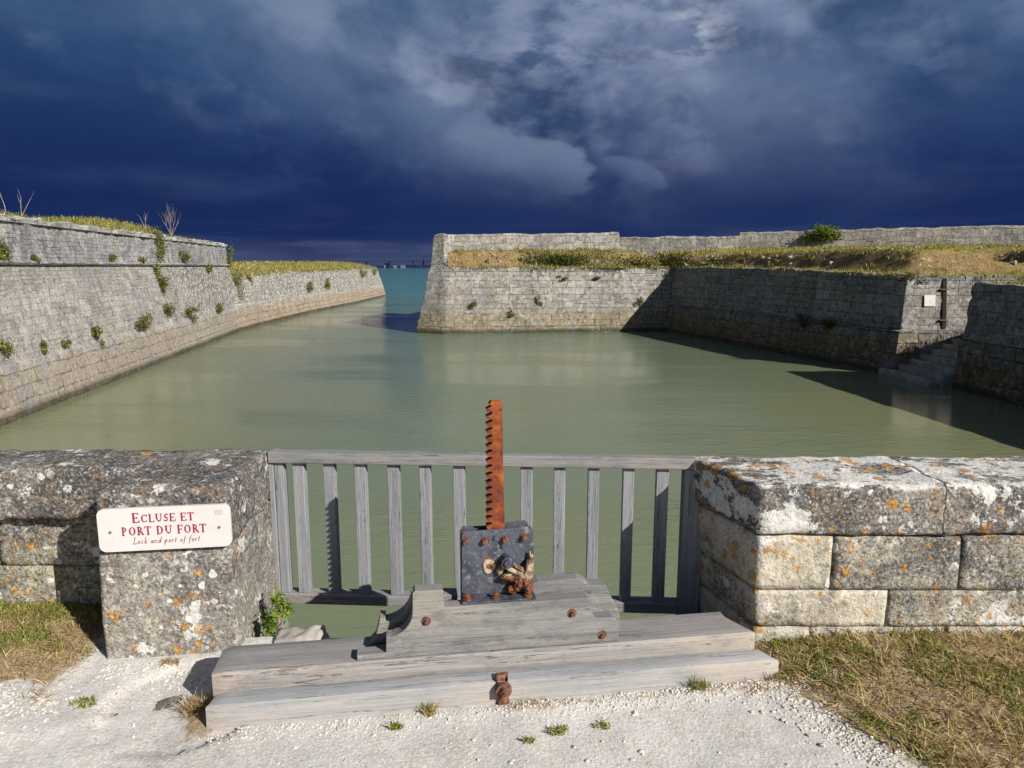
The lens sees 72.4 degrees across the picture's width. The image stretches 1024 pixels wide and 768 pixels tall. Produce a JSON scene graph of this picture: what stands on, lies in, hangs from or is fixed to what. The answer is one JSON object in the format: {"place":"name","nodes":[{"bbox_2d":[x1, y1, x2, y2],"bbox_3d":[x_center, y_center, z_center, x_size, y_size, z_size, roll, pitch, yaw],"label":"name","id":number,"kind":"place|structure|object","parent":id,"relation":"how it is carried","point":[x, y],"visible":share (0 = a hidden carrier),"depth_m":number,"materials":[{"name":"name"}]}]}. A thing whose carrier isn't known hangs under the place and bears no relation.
{"place":"outdoors","nodes":[
{"label":"outdoors","id":0,"kind":"place"},
{"bbox_2d":[373,265,430,267],"bbox_3d":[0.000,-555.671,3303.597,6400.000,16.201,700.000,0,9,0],"label":"shore","id":1,"kind":"structure","parent":0,"point":[417,266],"depth_m":2980.89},
{"bbox_2d":[0,268,1023,637],"bbox_3d":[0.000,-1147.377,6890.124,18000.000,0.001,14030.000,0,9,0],"label":"water","id":2,"kind":"structure","parent":0,"point":[378,374],"depth_m":20.07,"materials":[{"name":"green liquid"}]},
{"bbox_2d":[0,214,239,426],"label":"rampart wall","id":3,"kind":"structure","parent":2,"relation":"in","point":[74,283],"depth_m":25.73,"materials":[{"name":"stone"}]},
{"bbox_2d":[0,239,11,268],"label":"wall plant","id":4,"kind":"object","parent":3,"relation":"attached to","point":[5,252],"visible":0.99,"depth_m":20.57,"materials":[{"name":"green plant"}]},
{"bbox_2d":[0,338,17,354],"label":"wall plant","id":5,"kind":"object","parent":3,"relation":"attached to","point":[8,349],"visible":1,"depth_m":19.65,"materials":[{"name":"green plant"}]},
{"bbox_2d":[30,254,41,262],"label":"wall plant","id":6,"kind":"object","parent":3,"relation":"attached to","point":[34,258],"visible":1,"depth_m":22.35,"materials":[{"name":"green plant"}]},
{"bbox_2d":[39,340,49,354],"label":"wall plant","id":7,"kind":"object","parent":3,"relation":"attached to","point":[44,347],"visible":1,"depth_m":21.73,"materials":[{"name":"green plant"}]},
{"bbox_2d":[61,338,71,347],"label":"wall plant","id":8,"kind":"object","parent":3,"relation":"attached to","point":[64,343],"visible":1,"depth_m":23.10,"materials":[{"name":"green plant"}]},
{"bbox_2d":[90,323,105,349],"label":"wall plant","id":9,"kind":"object","parent":3,"relation":"attached to","point":[95,332],"visible":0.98,"depth_m":25.39,"materials":[{"name":"green plant"}]},
{"bbox_2d":[0,208,216,241],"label":"rampart turf","id":10,"kind":"structure","parent":3,"relation":"on","point":[105,225],"depth_m":31.72,"materials":[{"name":"green plant"}]},
{"bbox_2d":[162,203,178,235],"bbox_3d":[-19.145,-9.282,39.297,1.141,1.865,0.718,0,9,0],"label":"dead shrub","id":11,"kind":"object","parent":10,"relation":"on","point":[170,222],"visible":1,"depth_m":39.37,"materials":[{"name":"grey plant"}]},
{"bbox_2d":[108,253,116,261],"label":"wall plant","id":12,"kind":"object","parent":3,"relation":"attached to","point":[112,257],"visible":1,"depth_m":28.37,"materials":[{"name":"green plant"}]},
{"bbox_2d":[138,256,146,263],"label":"wall plant","id":13,"kind":"object","parent":3,"relation":"attached to","point":[142,259],"visible":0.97,"depth_m":31.68,"materials":[{"name":"green plant"}]},
{"bbox_2d":[132,310,154,332],"bbox_3d":[-15.676,-2.666,29.919,0.562,0.949,1.405,1,10,8],"label":"wall plant","id":14,"kind":"object","parent":3,"relation":"attached to","point":[144,325],"visible":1,"depth_m":29.86,"materials":[{"name":"green plant"}]},
{"bbox_2d":[151,225,168,262],"bbox_3d":[-17.268,-6.689,34.218,0.736,2.189,1.333,0,9,0],"label":"wall plant","id":15,"kind":"object","parent":3,"relation":"attached to","point":[160,241],"visible":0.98,"depth_m":34.10,"materials":[{"name":"green plant"}]},
{"bbox_2d":[153,262,171,297],"bbox_3d":[-16.791,-5.033,33.453,0.840,1.893,0.879,4,10,24],"label":"wall plant","id":16,"kind":"object","parent":3,"relation":"attached to","point":[161,278],"visible":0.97,"depth_m":33.48,"materials":[{"name":"green plant"}]},
{"bbox_2d":[161,299,178,320],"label":"wall plant","id":17,"kind":"object","parent":3,"relation":"attached to","point":[167,310],"visible":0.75,"depth_m":33.59,"materials":[{"name":"green plant"}]},
{"bbox_2d":[177,247,191,262],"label":"wall plant","id":18,"kind":"object","parent":3,"relation":"attached to","point":[186,257],"visible":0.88,"depth_m":37.68,"materials":[{"name":"green plant"}]},
{"bbox_2d":[181,303,201,323],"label":"wall plant","id":19,"kind":"object","parent":3,"relation":"attached to","point":[190,310],"visible":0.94,"depth_m":36.57,"materials":[{"name":"green plant"}]},
{"bbox_2d":[205,262,212,274],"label":"wall plant","id":20,"kind":"object","parent":3,"relation":"attached to","point":[209,268],"visible":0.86,"depth_m":42.41,"materials":[{"name":"green plant"}]},
{"bbox_2d":[215,302,224,314],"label":"wall plant","id":21,"kind":"object","parent":3,"relation":"attached to","point":[219,308],"visible":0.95,"depth_m":42.46,"materials":[{"name":"green plant"}]},
{"bbox_2d":[226,243,233,269],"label":"wall plant","id":22,"kind":"object","parent":3,"relation":"attached to","point":[229,258],"visible":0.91,"depth_m":48.05,"materials":[{"name":"green plant"}]},
{"bbox_2d":[230,265,246,301],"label":"wall plant","id":23,"kind":"object","parent":3,"relation":"attached to","point":[239,276],"visible":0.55,"depth_m":48.52,"materials":[{"name":"green plant"}]},
{"bbox_2d":[110,602,278,716],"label":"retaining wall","id":24,"kind":"structure","parent":2,"relation":"in","point":[164,703],"depth_m":2.73,"materials":[{"name":"stone"}]},
{"bbox_2d":[212,612,754,697],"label":"timber beam","id":25,"kind":"structure","parent":24,"relation":"on","point":[283,664],"depth_m":2.77,"materials":[{"name":"grey wood"}]},
{"bbox_2d":[357,572,619,659],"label":"lifting block","id":26,"kind":"structure","parent":25,"relation":"on","point":[561,609],"depth_m":2.76,"materials":[{"name":"grey wood"}]},
{"bbox_2d":[460,520,535,604],"bbox_3d":[-0.059,0.761,2.795,0.292,0.397,0.144,-1,10,-8],"label":"rack housing","id":27,"kind":"object","parent":26,"relation":"on","point":[496,565],"visible":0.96,"depth_m":2.77,"materials":[{"name":"paint"}]},
{"bbox_2d":[485,399,504,529],"bbox_3d":[-0.066,0.510,2.781,0.079,0.907,0.044,-1,10,-8],"label":"toothed rack","id":28,"kind":"object","parent":27,"relation":"in","point":[495,517],"visible":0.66,"depth_m":2.73,"materials":[{"name":"orange metal"}]},
{"bbox_2d":[267,448,700,627],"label":"timber gate","id":29,"kind":"structure","parent":24,"relation":"on","point":[685,600],"depth_m":3.50,"materials":[{"name":"grey wood"}]},
{"bbox_2d":[206,649,778,730],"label":"timber beam","id":30,"kind":"structure","parent":24,"relation":"on","point":[230,710],"depth_m":2.67,"materials":[{"name":"grey wood"}]},
{"bbox_2d":[231,268,385,330],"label":"jetty wall","id":31,"kind":"structure","parent":2,"relation":"in","point":[270,298],"depth_m":62.45,"materials":[{"name":"stone"}]},
{"bbox_2d":[246,274,254,284],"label":"wall plant","id":32,"kind":"object","parent":31,"relation":"attached to","point":[249,277],"visible":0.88,"depth_m":51.36,"materials":[{"name":"green plant"}]},
{"bbox_2d":[227,260,377,276],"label":"jetty turf","id":33,"kind":"structure","parent":31,"relation":"on","point":[300,265],"depth_m":67.87,"materials":[{"name":"green plant"}]},
{"bbox_2d":[306,281,313,290],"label":"wall plant","id":34,"kind":"object","parent":31,"relation":"attached to","point":[310,285],"visible":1,"depth_m":66.33,"materials":[{"name":"green plant"}]},
{"bbox_2d":[325,277,330,289],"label":"wall plant","id":35,"kind":"object","parent":31,"relation":"attached to","point":[328,284],"visible":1,"depth_m":72.19,"materials":[{"name":"green plant"}]},
{"bbox_2d":[359,268,366,276],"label":"wall plant","id":36,"kind":"object","parent":31,"relation":"attached to","point":[362,272],"visible":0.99,"depth_m":88.89,"materials":[{"name":"green plant"}]},
{"bbox_2d":[241,261,431,267],"bbox_3d":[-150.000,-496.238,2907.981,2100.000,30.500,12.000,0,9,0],"label":"road bridge","id":37,"kind":"structure","parent":2,"relation":"on","point":[373,261],"depth_m":2900.01,"materials":[{"name":"grey concrete"}]},
{"bbox_2d":[417,265,673,333],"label":"bastion wall","id":38,"kind":"structure","parent":2,"relation":"in","point":[580,300],"depth_m":45.49,"materials":[{"name":"stone"}]},
{"bbox_2d":[467,300,477,307],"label":"wall plant","id":39,"kind":"object","parent":38,"relation":"attached to","point":[473,304],"visible":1,"depth_m":44.56,"materials":[{"name":"green plant"}]},
{"bbox_2d":[534,294,542,306],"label":"wall plant","id":40,"kind":"object","parent":38,"relation":"attached to","point":[536,301],"visible":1,"depth_m":45.30,"materials":[{"name":"green plant"}]},
{"bbox_2d":[634,296,643,305],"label":"wall plant","id":41,"kind":"object","parent":38,"relation":"attached to","point":[641,299],"visible":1,"depth_m":46.27,"materials":[{"name":"green plant"}]},
{"bbox_2d":[665,267,1023,371],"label":"quay wall","id":42,"kind":"structure","parent":2,"relation":"in","point":[887,321],"depth_m":31.97,"materials":[{"name":"stone"}]},
{"bbox_2d":[796,313,807,331],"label":"wall plant","id":43,"kind":"object","parent":42,"relation":"attached to","point":[803,320],"visible":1,"depth_m":33.04,"materials":[{"name":"green plant"}]},
{"bbox_2d":[820,315,838,331],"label":"wall plant","id":44,"kind":"object","parent":42,"relation":"attached to","point":[827,323],"visible":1,"depth_m":31.31,"materials":[{"name":"green plant"}]},
{"bbox_2d":[878,334,962,386],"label":"stone staircase","id":45,"kind":"structure","parent":42,"relation":"attached to","point":[935,368],"depth_m":26.21,"materials":[{"name":"grey stone"}]},
{"bbox_2d":[924,295,935,305],"bbox_3d":[16.500,-3.292,27.642,0.440,0.440,0.081,0,9,0],"label":"notice plate","id":46,"kind":"object","parent":42,"relation":"attached to","point":[929,300],"visible":1,"depth_m":27.63,"materials":[{"name":"white metal"}]},
{"bbox_2d":[953,282,1023,405],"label":"quay wall","id":47,"kind":"structure","parent":2,"relation":"in","point":[990,356],"depth_m":22.77,"materials":[{"name":"stone"}]},
{"bbox_2d":[979,277,1023,283],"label":"shrub","id":48,"kind":"object","parent":47,"relation":"on","point":[1018,280],"visible":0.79,"depth_m":23.37,"materials":[{"name":"green plant"}]},
{"bbox_2d":[0,603,1023,767],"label":"ground","id":49,"kind":"structure","parent":0,"point":[64,736],"depth_m":2.54,"materials":[{"name":"beige gravel"}]},
{"bbox_2d":[0,600,105,710],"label":"dead grass","id":50,"kind":"structure","parent":49,"relation":"on","point":[43,655],"depth_m":3.06,"materials":[{"name":"plant"}]},
{"bbox_2d":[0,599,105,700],"bbox_3d":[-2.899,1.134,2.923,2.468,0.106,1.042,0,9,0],"label":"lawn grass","id":51,"kind":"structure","parent":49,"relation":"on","point":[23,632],"depth_m":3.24,"materials":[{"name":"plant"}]},
{"bbox_2d":[69,696,98,708],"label":"grass tuft","id":52,"kind":"object","parent":49,"relation":"on","point":[79,703],"visible":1,"depth_m":2.68,"materials":[{"name":"plant"}]},
{"bbox_2d":[0,449,171,605],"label":"stone wall","id":53,"kind":"structure","parent":49,"relation":"on","point":[50,549],"depth_m":3.33,"materials":[{"name":"grey stone"}]},
{"bbox_2d":[158,656,183,666],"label":"grass tuft","id":54,"kind":"object","parent":49,"relation":"on","point":[176,661],"visible":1,"depth_m":2.96,"materials":[{"name":"plant"}]},
{"bbox_2d":[96,448,275,658],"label":"stone pillar","id":55,"kind":"structure","parent":49,"relation":"on","point":[169,602],"depth_m":3.00,"materials":[{"name":"grey stone"}]},
{"bbox_2d":[96,503,232,551],"bbox_3d":[-1.435,0.595,2.899,0.520,0.184,0.022,-1,10,-8],"label":"wall sign","id":56,"kind":"object","parent":55,"relation":"attached to","point":[122,529],"visible":1,"depth_m":2.89,"materials":[{"name":"metal"}]},
{"bbox_2d":[167,684,212,720],"bbox_3d":[-1.168,1.203,2.660,0.312,0.088,0.243,0,9,0],"label":"grass tuft","id":57,"kind":"object","parent":49,"relation":"on","point":[202,703],"visible":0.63,"depth_m":2.66,"materials":[{"name":"plant"}]},
{"bbox_2d":[261,585,294,636],"bbox_3d":[-1.094,1.060,3.240,0.120,0.221,0.203,2,10,12],"label":"weed","id":58,"kind":"object","parent":49,"relation":"on","point":[271,625],"visible":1,"depth_m":3.25,"materials":[{"name":"green plant"}]},
{"bbox_2d":[274,625,329,642],"bbox_3d":[-0.947,1.162,3.156,0.237,0.122,0.145,0,9,0],"label":"rough stone","id":59,"kind":"object","parent":49,"relation":"on","point":[296,634],"visible":0.52,"depth_m":3.13,"materials":[{"name":"beige stone"}]},
{"bbox_2d":[387,720,405,730],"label":"grass tuft","id":60,"kind":"object","parent":49,"relation":"on","point":[397,725],"visible":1,"depth_m":2.54,"materials":[{"name":"plant"}]},
{"bbox_2d":[416,701,441,716],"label":"grass tuft","id":61,"kind":"object","parent":49,"relation":"on","point":[430,707],"visible":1,"depth_m":2.62,"materials":[{"name":"plant"}]},
{"bbox_2d":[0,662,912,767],"bbox_3d":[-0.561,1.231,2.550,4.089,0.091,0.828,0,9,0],"label":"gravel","id":62,"kind":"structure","parent":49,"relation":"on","point":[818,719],"depth_m":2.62,"materials":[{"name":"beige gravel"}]},
{"bbox_2d":[521,735,535,744],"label":"grass tuft","id":63,"kind":"object","parent":49,"relation":"on","point":[531,739],"visible":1,"depth_m":2.47,"materials":[{"name":"plant"}]},
{"bbox_2d":[548,723,568,735],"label":"grass tuft","id":64,"kind":"object","parent":49,"relation":"on","point":[560,729],"visible":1,"depth_m":2.52,"materials":[{"name":"plant"}]},
{"bbox_2d":[594,719,612,729],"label":"grass tuft","id":65,"kind":"object","parent":49,"relation":"on","point":[607,725],"visible":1,"depth_m":2.55,"materials":[{"name":"plant"}]},
{"bbox_2d":[682,674,715,693],"bbox_3d":[0.733,1.174,2.763,0.152,0.075,0.151,0,9,0],"label":"grass tuft","id":66,"kind":"object","parent":49,"relation":"on","point":[703,684],"visible":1,"depth_m":2.76,"materials":[{"name":"plant"}]},
{"bbox_2d":[763,668,794,683],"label":"grass tuft","id":67,"kind":"object","parent":49,"relation":"on","point":[780,675],"visible":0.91,"depth_m":2.83,"materials":[{"name":"plant"}]},
{"bbox_2d":[694,456,1023,643],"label":"stone wall","id":68,"kind":"structure","parent":49,"relation":"on","point":[794,547],"depth_m":3.02,"materials":[{"name":"grey stone"}]},
{"bbox_2d":[745,623,1023,767],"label":"straw grass","id":69,"kind":"structure","parent":49,"relation":"on","point":[971,736],"depth_m":2.69,"materials":[{"name":"plant"}]},
{"bbox_2d":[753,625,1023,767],"bbox_3d":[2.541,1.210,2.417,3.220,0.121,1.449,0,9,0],"label":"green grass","id":70,"kind":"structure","parent":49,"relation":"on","point":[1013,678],"depth_m":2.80,"materials":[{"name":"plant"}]},
{"bbox_2d":[0,0,1023,265],"label":"sky","id":71,"kind":"structure","parent":0,"point":[272,130],"materials":[{"name":"blue"}]},
{"bbox_2d":[437,242,1023,286],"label":"grass bank","id":72,"kind":"structure","parent":0,"point":[971,261],"depth_m":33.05,"materials":[{"name":"plant"}]},
{"bbox_2d":[506,249,619,265],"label":"shrub","id":73,"kind":"object","parent":72,"relation":"on","point":[558,258],"visible":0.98,"depth_m":45.85,"materials":[{"name":"green plant"}]},
{"bbox_2d":[610,252,673,267],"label":"shrub","id":74,"kind":"object","parent":72,"relation":"on","point":[641,260],"visible":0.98,"depth_m":46.57,"materials":[{"name":"green plant"}]},
{"bbox_2d":[445,245,1019,266],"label":"bank rubble","id":75,"kind":"object","parent":72,"relation":"on","point":[1015,262],"visible":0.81,"depth_m":44.10,"materials":[{"name":"stone"}]},
{"bbox_2d":[890,271,941,281],"bbox_3d":[15.884,-4.234,27.552,1.796,0.448,0.916,5,11,29],"label":"shrub","id":76,"kind":"object","parent":72,"relation":"on","point":[910,277],"visible":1,"depth_m":27.45,"materials":[{"name":"green plant"}]},
{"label":"headland","id":77,"kind":"structure","parent":0,"visible":0},
{"bbox_2d":[431,225,1023,266],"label":"parapet wall","id":78,"kind":"structure","parent":77,"relation":"on","point":[994,234],"depth_m":45.88,"materials":[{"name":"stone"}]},
{"bbox_2d":[801,222,848,243],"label":"shrub","id":79,"kind":"object","parent":78,"relation":"on","point":[818,232],"visible":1,"depth_m":44.36,"materials":[{"name":"green plant"}]}
]}

